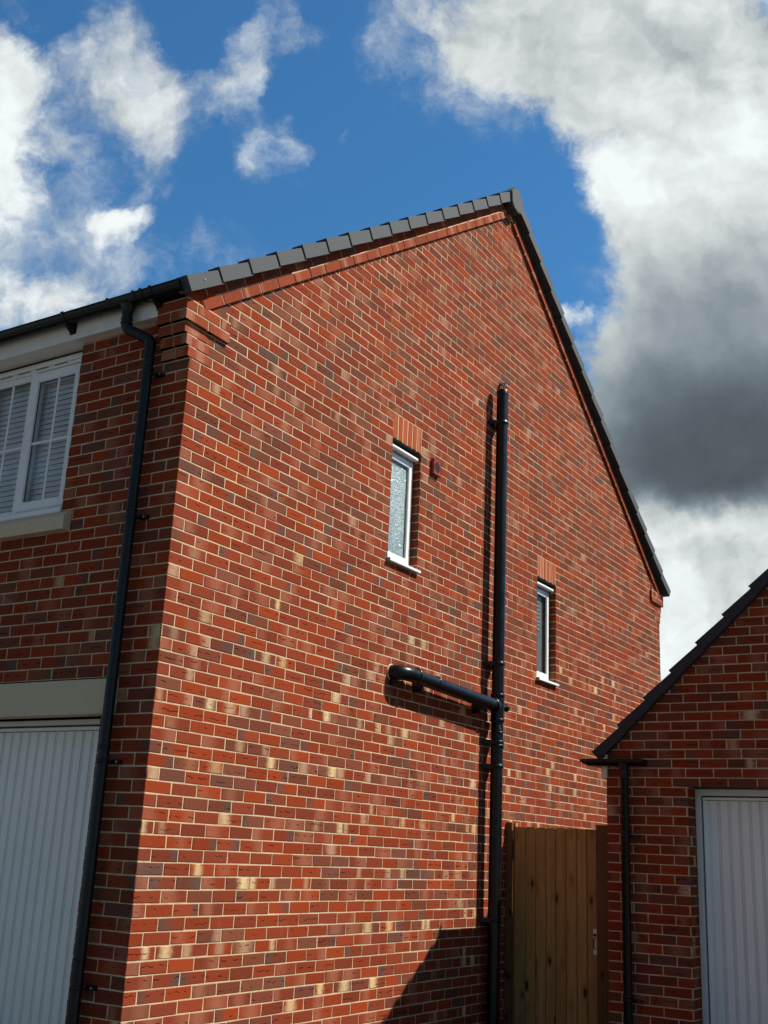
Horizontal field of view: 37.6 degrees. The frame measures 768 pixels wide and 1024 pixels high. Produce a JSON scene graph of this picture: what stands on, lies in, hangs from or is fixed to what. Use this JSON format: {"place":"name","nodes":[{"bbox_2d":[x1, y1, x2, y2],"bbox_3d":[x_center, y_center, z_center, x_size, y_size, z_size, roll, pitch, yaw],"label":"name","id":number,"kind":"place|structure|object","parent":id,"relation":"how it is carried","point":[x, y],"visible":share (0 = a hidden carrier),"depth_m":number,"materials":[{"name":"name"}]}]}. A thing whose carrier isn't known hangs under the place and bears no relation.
{"place":"outdoors","nodes":[
{"label":"outdoors","id":0,"kind":"place"},
{"bbox_2d":[0,0,767,680],"label":"sky","id":1,"kind":"structure","parent":0,"point":[143,143],"materials":[{"name":"blue"}]},
{"label":"ground","id":2,"kind":"structure","parent":0,"visible":0},
{"bbox_2d":[0,187,670,1023],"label":"brick house","id":3,"kind":"structure","parent":2,"relation":"on","point":[334,589],"depth_m":7.98,"materials":[{"name":"brick"}]},
{"bbox_2d":[0,352,81,521],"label":"window","id":4,"kind":"structure","parent":3,"relation":"in","point":[44,447],"depth_m":7.96,"materials":[{"name":"white plastic"}]},
{"bbox_2d":[0,719,99,1023],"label":"garage door","id":5,"kind":"structure","parent":3,"relation":"in","point":[47,767],"depth_m":6.98,"materials":[{"name":"paint"}]},
{"bbox_2d":[386,444,420,573],"bbox_3d":[0.129,-0.042,9.301,0.172,1.050,0.492,-8,-20,31],"label":"window","id":6,"kind":"structure","parent":3,"relation":"in","point":[401,475],"depth_m":9.36,"materials":[{"name":"white plastic"}]},
{"bbox_2d":[504,822,513,1023],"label":"gate post","id":7,"kind":"object","parent":3,"relation":"attached to","point":[508,953],"visible":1,"depth_m":9.88,"materials":[{"name":"brown wood"}]},
{"bbox_2d":[536,581,558,686],"bbox_3d":[1.602,1.219,11.422,0.172,1.049,0.492,-8,-20,31],"label":"window","id":8,"kind":"structure","parent":3,"relation":"in","point":[543,591],"depth_m":11.52,"materials":[{"name":"white plastic"}]},
{"bbox_2d":[512,823,597,1023],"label":"timber gate","id":9,"kind":"structure","parent":2,"relation":"on","point":[554,977],"depth_m":9.68,"materials":[{"name":"brown wood"}]},
{"bbox_2d":[596,825,608,1023],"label":"gate post","id":10,"kind":"object","parent":2,"relation":"on","point":[602,930],"visible":0.67,"depth_m":9.44,"materials":[{"name":"brown wood"}]},
{"bbox_2d":[580,569,767,1023],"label":"brick garage","id":11,"kind":"structure","parent":2,"relation":"on","point":[682,749],"depth_m":8.96,"materials":[{"name":"brick"}]},
{"bbox_2d":[695,789,767,1023],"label":"garage door","id":12,"kind":"structure","parent":11,"relation":"in","point":[732,824],"depth_m":8.81,"materials":[{"name":"paint"}]}
]}

